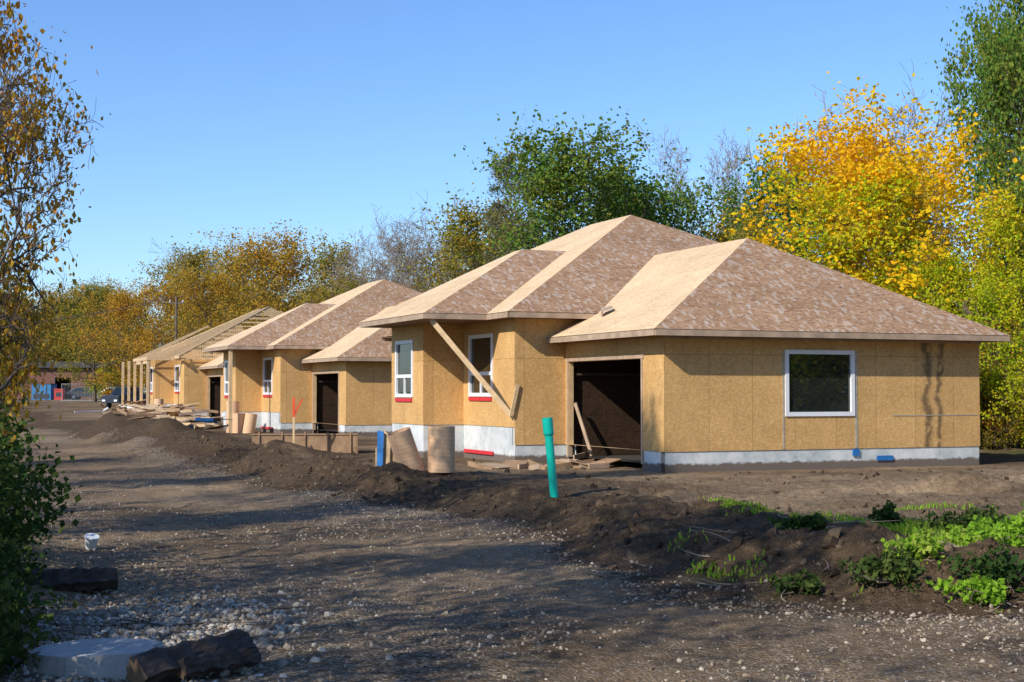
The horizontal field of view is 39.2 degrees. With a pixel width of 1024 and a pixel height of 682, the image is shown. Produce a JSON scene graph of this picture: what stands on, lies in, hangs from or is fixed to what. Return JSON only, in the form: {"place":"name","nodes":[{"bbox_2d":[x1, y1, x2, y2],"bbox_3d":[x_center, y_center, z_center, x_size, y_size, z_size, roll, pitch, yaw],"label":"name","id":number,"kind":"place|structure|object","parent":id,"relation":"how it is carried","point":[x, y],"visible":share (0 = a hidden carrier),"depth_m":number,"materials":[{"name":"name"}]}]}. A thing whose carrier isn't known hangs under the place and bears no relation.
{"place":"outdoors","nodes":[
{"label":"outdoors","id":0,"kind":"place"},
{"bbox_2d":[0,392,1023,681],"bbox_3d":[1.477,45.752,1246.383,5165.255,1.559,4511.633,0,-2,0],"label":"ground","id":1,"kind":"structure","parent":0,"point":[110,448],"depth_m":18.06,"materials":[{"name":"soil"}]},
{"bbox_2d":[0,416,44,489],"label":"roadside bush","id":2,"kind":"object","parent":1,"relation":"on","point":[35,438],"visible":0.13,"depth_m":35.96,"materials":[{"name":"green plant"}]},
{"bbox_2d":[0,513,69,678],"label":"bush","id":3,"kind":"object","parent":1,"relation":"on","point":[22,660],"visible":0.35,"depth_m":13.12,"materials":[{"name":"green plant"}]},
{"bbox_2d":[0,37,72,401],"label":"roadside dead tree","id":4,"kind":"object","parent":1,"relation":"on","point":[16,368],"visible":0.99,"depth_m":19.50,"materials":[{"name":"brown plant"}]},
{"bbox_2d":[0,380,81,675],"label":"roadside bush","id":5,"kind":"object","parent":1,"relation":"on","point":[11,491],"visible":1,"depth_m":14.93,"materials":[{"name":"green plant"}]},
{"bbox_2d":[31,383,56,399],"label":"site storage container","id":6,"kind":"object","parent":1,"relation":"on","point":[48,390],"visible":0.59,"depth_m":164.80,"materials":[{"name":"metal"}]},
{"bbox_2d":[0,0,110,458],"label":"roadside elm tree","id":7,"kind":"object","parent":1,"relation":"on","point":[22,137],"visible":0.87,"depth_m":21.83,"materials":[{"name":"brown plant"}]},
{"bbox_2d":[1,368,136,398],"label":"walls","id":8,"kind":"structure","parent":1,"relation":"on","point":[50,376],"depth_m":175.96,"materials":[{"name":"brick"}]},
{"bbox_2d":[13,362,145,367],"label":"flat roof","id":9,"kind":"structure","parent":8,"relation":"on","point":[48,365],"depth_m":175.40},
{"bbox_2d":[30,567,117,591],"bbox_3d":[-4.768,2.622,15.647,0.914,0.324,0.411,1,-2,-19],"label":"charred log","id":10,"kind":"object","parent":1,"relation":"on","point":[77,579],"visible":0.86,"depth_m":15.58,"materials":[{"name":"brown wood"}]},
{"bbox_2d":[66,387,100,399],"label":"parked car","id":11,"kind":"object","parent":1,"relation":"on","point":[79,392],"visible":0.31,"depth_m":165.01,"materials":[{"name":"paint"}]},
{"bbox_2d":[38,269,139,401],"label":"elm tree","id":12,"kind":"object","parent":1,"relation":"on","point":[99,292],"visible":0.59,"depth_m":148.55,"materials":[{"name":"brown plant"}]},
{"bbox_2d":[84,533,98,549],"bbox_3d":[-5.883,2.812,20.086,0.204,0.182,0.204,11,15,0],"label":"discarded paper cup","id":13,"kind":"object","parent":1,"relation":"on","point":[91,540],"visible":1,"depth_m":20.03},
{"bbox_2d":[27,638,162,678],"bbox_3d":[-3.310,2.536,11.496,1.164,0.227,0.711,0,1,9],"label":"stone slab","id":14,"kind":"object","parent":1,"relation":"on","point":[99,658],"depth_m":11.26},
{"bbox_2d":[74,399,150,413],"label":"lumber pile","id":15,"kind":"object","parent":1,"relation":"on","point":[123,406],"visible":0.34,"depth_m":96.90,"materials":[{"name":"brown wood"}]},
{"bbox_2d":[59,279,171,404],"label":"ash tree","id":16,"kind":"object","parent":1,"relation":"on","point":[122,298],"visible":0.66,"depth_m":135.62,"materials":[{"name":"brown plant"}]},
{"bbox_2d":[101,387,145,408],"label":"parked pickup truck","id":17,"kind":"object","parent":1,"relation":"on","point":[114,396],"visible":0.34,"depth_m":126.54,"materials":[{"name":"paint"}]},
{"bbox_2d":[87,266,202,393],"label":"ash tree","id":18,"kind":"object","parent":1,"relation":"on","point":[146,293],"visible":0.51,"depth_m":130.34,"materials":[{"name":"brown plant"}]},
{"bbox_2d":[126,403,207,417],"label":"lumber pile","id":19,"kind":"object","parent":1,"relation":"on","point":[151,407],"visible":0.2,"depth_m":72.14,"materials":[{"name":"brown wood"}]},
{"bbox_2d":[113,405,225,425],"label":"lumber pile","id":20,"kind":"object","parent":1,"relation":"on","point":[174,410],"visible":0.48,"depth_m":65.86,"materials":[{"name":"brown wood"}]},
{"bbox_2d":[19,600,335,639],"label":"fallen branches","id":21,"kind":"object","parent":1,"relation":"on","point":[121,624],"visible":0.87,"depth_m":13.39,"materials":[{"name":"wood"}]},
{"bbox_2d":[127,416,232,429],"bbox_3d":[-14.177,3.590,61.969,4.334,0.760,4.274,-2,-3,43],"label":"scrap pile","id":22,"kind":"object","parent":1,"relation":"on","point":[198,422],"visible":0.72,"depth_m":61.95,"materials":[{"name":"brown wood"}]},
{"bbox_2d":[111,234,264,343],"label":"elm tree","id":23,"kind":"object","parent":1,"relation":"on","point":[195,257],"visible":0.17,"depth_m":139.10,"materials":[{"name":"brown plant"}]},
{"bbox_2d":[126,629,256,681],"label":"fallen log","id":24,"kind":"object","parent":1,"relation":"on","point":[158,664],"visible":0.73,"depth_m":11.07,"materials":[{"name":"brown wood"}]},
{"bbox_2d":[148,238,237,344],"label":"bare tree","id":25,"kind":"object","parent":1,"relation":"on","point":[191,272],"visible":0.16,"depth_m":139.33,"materials":[{"name":"grey plant"}]},
{"bbox_2d":[165,404,222,422],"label":"foundation","id":26,"kind":"object","parent":1,"relation":"on","point":[221,420],"visible":0.05,"depth_m":93.94,"materials":[{"name":"concrete"}]},
{"bbox_2d":[150,347,222,411],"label":"osb walls","id":27,"kind":"structure","parent":26,"relation":"on","point":[193,382],"depth_m":93.97,"materials":[{"name":"brown wood"}]},
{"bbox_2d":[121,306,283,410],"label":"roof trusses","id":28,"kind":"object","parent":27,"relation":"on","point":[179,351],"visible":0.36,"depth_m":99.62,"materials":[{"name":"brown wood"}]},
{"bbox_2d":[209,377,219,416],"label":"garage lining","id":29,"kind":"object","parent":26,"relation":"on","point":[214,393],"visible":0.16,"depth_m":94.16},
{"bbox_2d":[0,581,420,681],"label":"limestone rubble","id":30,"kind":"object","parent":1,"relation":"on","point":[143,633],"visible":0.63,"depth_m":13.52,"materials":[{"name":"stone"}]},
{"bbox_2d":[158,251,267,357],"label":"ash tree","id":31,"kind":"object","parent":1,"relation":"on","point":[219,282],"visible":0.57,"depth_m":116.71,"materials":[{"name":"brown plant"}]},
{"bbox_2d":[177,647,261,679],"bbox_3d":[-2.286,2.513,11.248,0.691,0.186,0.200,2,-3,-43],"label":"fallen log","id":32,"kind":"object","parent":1,"relation":"on","point":[202,663],"visible":1,"depth_m":11.18,"materials":[{"name":"wood"}]},
{"bbox_2d":[228,349,232,432],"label":"porch post","id":33,"kind":"object","parent":1,"relation":"on","point":[230,390],"visible":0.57,"depth_m":66.06,"materials":[{"name":"brown wood"}]},
{"bbox_2d":[232,413,244,432],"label":"cardboard form tube","id":34,"kind":"object","parent":1,"relation":"on","point":[238,422],"visible":0.83,"depth_m":66.54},
{"bbox_2d":[242,413,257,432],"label":"cardboard form tube","id":35,"kind":"object","parent":1,"relation":"on","point":[250,421],"visible":0.81,"depth_m":66.28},
{"bbox_2d":[190,227,338,353],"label":"ash tree","id":36,"kind":"object","parent":1,"relation":"on","point":[229,264],"visible":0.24,"depth_m":129.79,"materials":[{"name":"brown plant"}]},
{"bbox_2d":[190,219,347,332],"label":"ash tree","id":37,"kind":"object","parent":1,"relation":"on","point":[286,256],"visible":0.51,"depth_m":122.92,"materials":[{"name":"brown plant"}]},
{"bbox_2d":[252,432,357,452],"bbox_3d":[-6.457,3.174,44.988,3.240,0.700,1.290,0,-2,-6],"label":"plywood formwork box","id":38,"kind":"object","parent":1,"relation":"on","point":[339,442],"visible":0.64,"depth_m":44.44,"materials":[{"name":"wood"}]},
{"bbox_2d":[223,411,391,435],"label":"foundation","id":39,"kind":"object","parent":1,"relation":"on","point":[268,419],"visible":0.24,"depth_m":66.27,"materials":[{"name":"concrete"}]},
{"bbox_2d":[223,349,391,424],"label":"osb walls","id":40,"kind":"structure","parent":39,"relation":"on","point":[365,393],"depth_m":66.12,"materials":[{"name":"brown wood"}]},
{"bbox_2d":[263,357,272,394],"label":"porch window frame","id":41,"kind":"object","parent":40,"relation":"attached to","point":[268,381],"visible":1,"depth_m":68.17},
{"bbox_2d":[210,349,339,362],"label":"soffit","id":42,"kind":"structure","parent":40,"relation":"attached to","point":[226,350],"depth_m":66.76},
{"bbox_2d":[203,346,391,362],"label":"fascia","id":43,"kind":"structure","parent":42,"relation":"attached to","point":[299,347],"depth_m":65.61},
{"bbox_2d":[204,279,421,359],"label":"roof sheathing","id":44,"kind":"object","parent":40,"relation":"on","point":[333,323],"visible":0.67,"depth_m":68.90,"materials":[{"name":"wood"}]},
{"bbox_2d":[316,374,337,431],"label":"garage lining","id":45,"kind":"object","parent":39,"relation":"on","point":[327,401],"visible":0.17,"depth_m":66.74,"materials":[{"name":"wood"}]},
{"bbox_2d":[312,361,391,431],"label":"framing trim","id":46,"kind":"structure","parent":39,"relation":"on","point":[314,424],"depth_m":62.47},
{"bbox_2d":[288,228,388,305],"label":"elm tree","id":47,"kind":"object","parent":1,"relation":"on","point":[324,268],"visible":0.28,"depth_m":119.41,"materials":[{"name":"brown plant"}]},
{"bbox_2d":[327,267,417,294],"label":"elm tree","id":48,"kind":"object","parent":1,"relation":"on","point":[344,290],"visible":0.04,"depth_m":111.33,"materials":[{"name":"brown plant"}]},
{"bbox_2d":[375,430,395,465],"bbox_3d":[-2.850,2.469,32.543,0.500,0.900,0.140,0,-2,0],"label":"membrane roll offcut","id":49,"kind":"object","parent":1,"relation":"on","point":[384,455],"visible":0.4,"depth_m":32.54,"materials":[{"name":"blue plastic"}]},
{"bbox_2d":[313,207,459,292],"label":"bare tree","id":50,"kind":"object","parent":1,"relation":"on","point":[405,259],"visible":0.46,"depth_m":90.15,"materials":[{"name":"grey plant"}]},
{"bbox_2d":[326,219,447,295],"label":"bare tree","id":51,"kind":"object","parent":1,"relation":"on","point":[363,276],"visible":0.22,"depth_m":99.94,"materials":[{"name":"grey plant"}]},
{"bbox_2d":[387,427,423,470],"bbox_3d":[-2.357,2.471,31.859,0.540,1.000,0.540,-19,7,-8],"label":"cardboard form tube","id":52,"kind":"object","parent":1,"relation":"on","point":[403,446],"visible":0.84,"depth_m":31.63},
{"bbox_2d":[338,190,484,292],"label":"bare tree","id":53,"kind":"object","parent":1,"relation":"on","point":[393,253],"visible":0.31,"depth_m":94.28,"materials":[{"name":"grey plant"}]},
{"bbox_2d":[428,426,454,472],"bbox_3d":[-1.570,2.403,31.935,0.600,1.020,0.600,1,-2,-26],"label":"cardboard form tube","id":54,"kind":"object","parent":1,"relation":"on","point":[441,449],"visible":0.98,"depth_m":31.68,"materials":[{"name":"cardboard"}]},
{"bbox_2d":[389,206,496,291],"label":"elm tree","id":55,"kind":"object","parent":1,"relation":"on","point":[420,284],"visible":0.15,"depth_m":91.69,"materials":[{"name":"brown plant"}]},
{"bbox_2d":[391,182,567,289],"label":"elm tree","id":56,"kind":"object","parent":1,"relation":"on","point":[459,237],"visible":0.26,"depth_m":83.91,"materials":[{"name":"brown plant"}]},
{"bbox_2d":[0,232,969,365],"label":"distant treeline","id":57,"kind":"object","parent":1,"relation":"on","point":[47,339],"visible":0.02,"depth_m":206.26,"materials":[{"name":"brown plant"}]},
{"bbox_2d":[439,143,566,281],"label":"deciduous tree","id":58,"kind":"object","parent":1,"relation":"on","point":[496,206],"visible":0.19,"depth_m":81.40,"materials":[{"name":"green plant"}]},
{"bbox_2d":[468,459,546,469],"bbox_3d":[-0.057,3.095,35.596,2.073,0.280,1.496,-1,-2,19],"label":"scrap lumber","id":59,"kind":"object","parent":1,"relation":"on","point":[516,464],"visible":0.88,"depth_m":35.63,"materials":[{"name":"brown wood"}]},
{"bbox_2d":[542,417,557,497],"bbox_3d":[0.695,2.227,25.637,0.319,1.735,0.190,0,-2,0],"label":"teal sewer riser pipe","id":60,"kind":"object","parent":1,"relation":"on","point":[548,428],"visible":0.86,"depth_m":25.58,"materials":[{"name":"plastic"}]},
{"bbox_2d":[85,282,1023,449],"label":"undergrowth shrubs","id":61,"kind":"object","parent":1,"relation":"on","point":[992,434],"visible":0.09,"depth_m":46.23,"materials":[{"name":"green plant"}]},
{"bbox_2d":[544,458,621,468],"bbox_3d":[1.639,3.142,36.608,2.142,0.287,1.816,-1,-2,28],"label":"scrap lumber","id":62,"kind":"object","parent":1,"relation":"on","point":[588,463],"visible":0.76,"depth_m":36.30,"materials":[{"name":"brown wood"}]},
{"bbox_2d":[454,105,722,256],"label":"oak tree","id":63,"kind":"object","parent":1,"relation":"on","point":[556,176],"visible":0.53,"depth_m":69.44,"materials":[{"name":"green plant"}]},
{"bbox_2d":[161,435,1023,622],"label":"soil clods","id":64,"kind":"object","parent":1,"relation":"on","point":[834,533],"visible":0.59,"depth_m":19.11,"materials":[{"name":"soil"}]},
{"bbox_2d":[572,147,733,240],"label":"oak tree","id":65,"kind":"object","parent":1,"relation":"on","point":[652,211],"visible":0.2,"depth_m":73.61,"materials":[{"name":"green plant"}]},
{"bbox_2d":[392,423,978,472],"bbox_3d":[3.837,3.295,46.343,15.610,1.397,22.660,1,-2,-23],"label":"foundation","id":66,"kind":"object","parent":1,"relation":"on","point":[497,440],"visible":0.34,"depth_m":36.51,"materials":[{"name":"concrete"}]},
{"bbox_2d":[572,359,640,462],"bbox_3d":[6.793,1.583,38.398,9.060,3.044,5.260,1,-2,-23],"label":"garage lining","id":67,"kind":"object","parent":66,"relation":"on","point":[607,396],"visible":0.18,"depth_m":39.48,"materials":[{"name":"wood"}]},
{"bbox_2d":[391,302,979,451],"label":"osb walls","id":68,"kind":"structure","parent":66,"relation":"on","point":[710,395],"depth_m":36.71,"materials":[{"name":"brown wood"}]},
{"bbox_2d":[395,340,412,396],"bbox_3d":[-3.213,0.835,43.028,0.086,1.700,1.610,1,-2,-23],"label":"front window frame","id":69,"kind":"object","parent":68,"relation":"attached to","point":[397,376],"visible":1,"depth_m":42.98,"materials":[{"name":"white plastic"}]},
{"bbox_2d":[398,344,410,393],"bbox_3d":[-3.192,0.835,43.037,0.001,1.490,1.400,1,-2,-23],"label":"front window glass","id":70,"kind":"object","parent":69,"relation":"attached to","point":[404,359],"visible":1,"depth_m":43.14,"materials":[{"name":"grey"}]},
{"bbox_2d":[395,397,492,454],"bbox_3d":[-1.948,2.433,41.819,0.820,1.600,4.894,2,-3,-44],"label":"window flashing","id":71,"kind":"object","parent":68,"relation":"attached to","point":[469,399],"depth_m":40.96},
{"bbox_2d":[429,319,519,416],"bbox_3d":[-1.016,0.698,38.513,2.455,2.656,0.172,0,-2,4],"label":"porch brace","id":72,"kind":"object","parent":68,"relation":"attached to","point":[472,369],"visible":1,"depth_m":38.50,"materials":[{"name":"brown wood"}]},
{"bbox_2d":[468,333,492,396],"bbox_3d":[-0.870,0.693,40.713,0.085,1.760,1.810,1,-2,-23],"label":"porch window frame","id":73,"kind":"object","parent":68,"relation":"attached to","point":[470,373],"visible":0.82,"depth_m":40.76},
{"bbox_2d":[472,337,490,392],"bbox_3d":[-0.850,0.693,40.722,0.001,1.550,1.600,1,-2,-23],"label":"porch window glass","id":74,"kind":"object","parent":73,"relation":"in","point":[481,354],"visible":0.8,"depth_m":40.77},
{"bbox_2d":[359,215,1009,337],"bbox_3d":[3.619,-2.050,46.483,17.250,4.450,23.920,1,-2,-23],"label":"roof sheathing","id":75,"kind":"object","parent":68,"relation":"on","point":[636,272],"visible":0.86,"depth_m":38.53,"materials":[{"name":"wood"}]},
{"bbox_2d":[366,317,1002,342],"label":"soffit","id":76,"kind":"structure","parent":68,"relation":"attached to","point":[426,321],"depth_m":39.10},
{"bbox_2d":[359,312,1009,342],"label":"fascia","id":77,"kind":"structure","parent":76,"relation":"attached to","point":[675,332],"depth_m":36.34,"materials":[{"name":"wood"}]},
{"bbox_2d":[785,350,854,415],"bbox_3d":[7.647,1.046,35.712,2.060,1.640,0.085,1,-2,-23],"label":"garage window frame","id":78,"kind":"object","parent":68,"relation":"attached to","point":[851,353],"visible":1,"depth_m":35.72,"materials":[{"name":"plastic"}]},
{"bbox_2d":[789,354,849,411],"bbox_3d":[7.638,1.046,35.732,1.850,1.430,0.001,1,-2,-23],"label":"garage window glass","id":79,"kind":"object","parent":78,"relation":"in","point":[819,382],"visible":1,"depth_m":35.73,"materials":[{"name":"glass"}]},
{"bbox_2d":[782,351,976,448],"bbox_3d":[9.402,1.486,36.425,6.000,2.410,0.010,1,-2,-23],"label":"seam tape","id":80,"kind":"object","parent":68,"relation":"attached to","point":[856,421],"visible":1,"depth_m":36.08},
{"bbox_2d":[565,336,980,463],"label":"framing trim","id":81,"kind":"structure","parent":66,"relation":"on","point":[589,452],"depth_m":36.54,"materials":[{"name":"wood"}]},
{"bbox_2d":[635,121,770,236],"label":"bare tree","id":82,"kind":"object","parent":1,"relation":"on","point":[735,165],"visible":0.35,"depth_m":81.98,"materials":[{"name":"grey plant"}]},
{"bbox_2d":[513,512,942,602],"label":"fallen branches","id":83,"kind":"object","parent":1,"relation":"on","point":[705,555],"visible":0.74,"depth_m":17.20,"materials":[{"name":"wood"}]},
{"bbox_2d":[685,190,793,241],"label":"elm tree","id":84,"kind":"object","parent":1,"relation":"on","point":[717,225],"visible":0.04,"depth_m":77.94,"materials":[{"name":"green plant"}]},
{"bbox_2d":[712,205,831,263],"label":"elm tree","id":85,"kind":"object","parent":1,"relation":"on","point":[743,233],"visible":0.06,"depth_m":65.80,"materials":[{"name":"yellow plant"}]},
{"bbox_2d":[704,138,855,270],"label":"oak tree","id":86,"kind":"object","parent":1,"relation":"on","point":[756,185],"visible":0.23,"depth_m":69.87,"materials":[{"name":"green plant"}]},
{"bbox_2d":[767,568,824,595],"bbox_3d":[3.033,2.665,15.436,0.554,0.497,0.649,0,-2,0],"label":"weed clump","id":87,"kind":"object","parent":1,"relation":"on","point":[804,581],"visible":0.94,"depth_m":15.32,"materials":[{"name":"green plant"}]},
{"bbox_2d":[767,512,827,531],"bbox_3d":[3.501,2.250,17.553,0.782,0.336,0.729,0,-2,0],"label":"weed clump","id":88,"kind":"object","parent":1,"relation":"on","point":[816,521],"visible":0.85,"depth_m":17.43,"materials":[{"name":"green plant"}]},
{"bbox_2d":[664,495,1021,596],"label":"grass","id":89,"kind":"structure","parent":1,"relation":"on","point":[902,528],"depth_m":18.68,"materials":[{"name":"plant"}]},
{"bbox_2d":[735,146,986,303],"bbox_3d":[12.585,-1.702,53.944,9.177,11.203,10.637,1,-2,-22],"label":"maple tree","id":90,"kind":"object","parent":1,"relation":"on","point":[869,199],"visible":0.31,"depth_m":51.63,"materials":[{"name":"yellow plant"}]},
{"bbox_2d":[706,71,1023,347],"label":"yellow maple tree","id":91,"kind":"object","parent":1,"relation":"on","point":[850,158],"visible":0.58,"depth_m":52.32,"materials":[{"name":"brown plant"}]},
{"bbox_2d":[771,60,992,272],"bbox_3d":[17.253,-4.091,65.609,10.990,16.685,11.213,1,-2,-17],"label":"bare tree","id":92,"kind":"object","parent":1,"relation":"on","point":[914,118],"visible":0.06,"depth_m":64.05,"materials":[{"name":"grey plant"}]},
{"bbox_2d":[838,548,928,592],"bbox_3d":[3.908,2.423,15.128,0.838,0.450,0.957,1,-2,-21],"label":"weed clump","id":93,"kind":"object","parent":1,"relation":"on","point":[885,568],"visible":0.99,"depth_m":15.07,"materials":[{"name":"green plant"}]},
{"bbox_2d":[868,500,903,526],"bbox_3d":[5.154,2.461,19.918,0.567,0.522,0.482,0,-2,0],"label":"weed clump","id":94,"kind":"object","parent":1,"relation":"on","point":[886,512],"visible":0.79,"depth_m":19.86,"materials":[{"name":"green plant"}]},
{"bbox_2d":[880,526,946,563],"bbox_3d":[4.334,2.271,15.486,0.701,0.545,0.754,0,-2,0],"label":"weed clump","id":95,"kind":"object","parent":1,"relation":"on","point":[924,544],"visible":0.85,"depth_m":15.42,"materials":[{"name":"green plant"}]},
{"bbox_2d":[859,139,972,286],"bbox_3d":[16.409,-2.115,60.011,7.614,12.259,8.210,-1,-2,36],"label":"elm tree","id":96,"kind":"object","parent":1,"relation":"on","point":[959,243],"visible":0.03,"depth_m":59.03,"materials":[{"name":"yellow plant"}]},
{"bbox_2d":[855,160,1023,445],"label":"maple tree","id":97,"kind":"object","parent":1,"relation":"on","point":[995,229],"visible":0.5,"depth_m":48.31,"materials":[{"name":"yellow plant"}]},
{"bbox_2d":[866,227,1021,385],"bbox_3d":[14.492,-0.182,49.674,7.490,7.743,6.943,2,-3,-44],"label":"maple tree","id":98,"kind":"object","parent":1,"relation":"on","point":[942,269],"visible":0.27,"depth_m":49.40,"materials":[{"name":"yellow plant"}]},
{"bbox_2d":[910,515,1003,545],"bbox_3d":[5.176,2.361,16.870,1.174,0.671,1.450,0,-2,0],"label":"weed clump","id":99,"kind":"object","parent":1,"relation":"on","point":[955,535],"visible":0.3,"depth_m":16.72,"materials":[{"name":"green plant"}]},
{"bbox_2d":[912,503,1010,535],"bbox_3d":[5.796,2.333,18.279,1.243,0.547,1.381,0,-2,0],"label":"weed clump","id":100,"kind":"object","parent":1,"relation":"on","point":[948,519],"visible":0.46,"depth_m":18.22,"materials":[{"name":"green plant"}]},
{"bbox_2d":[908,234,1023,447],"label":"maple tree","id":101,"kind":"object","parent":1,"relation":"on","point":[985,293],"visible":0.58,"depth_m":46.74,"materials":[{"name":"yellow plant"}]},
{"bbox_2d":[925,0,1023,297],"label":"oak tree","id":102,"kind":"object","parent":1,"relation":"on","point":[963,60],"visible":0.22,"depth_m":61.22,"materials":[{"name":"green plant"}]},
{"bbox_2d":[925,573,1023,613],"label":"weed clump","id":103,"kind":"object","parent":1,"relation":"on","point":[987,589],"visible":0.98,"depth_m":14.50,"materials":[{"name":"green plant"}]},
{"bbox_2d":[937,534,1023,597],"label":"weed clump","id":104,"kind":"object","parent":1,"relation":"on","point":[985,564],"visible":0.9,"depth_m":14.80,"materials":[{"name":"green plant"}]},
{"bbox_2d":[949,0,1023,325],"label":"oak tree","id":105,"kind":"object","parent":1,"relation":"on","point":[1008,88],"visible":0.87,"depth_m":50.08,"materials":[{"name":"green plant"}]},
{"bbox_2d":[968,501,1023,547],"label":"weed clump","id":106,"kind":"object","parent":1,"relation":"on","point":[1013,539],"visible":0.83,"depth_m":15.53,"materials":[{"name":"green plant"}]},
{"bbox_2d":[0,0,1023,391],"label":"sky","id":107,"kind":"structure","parent":0,"point":[227,114],"materials":[{"name":"blue"}]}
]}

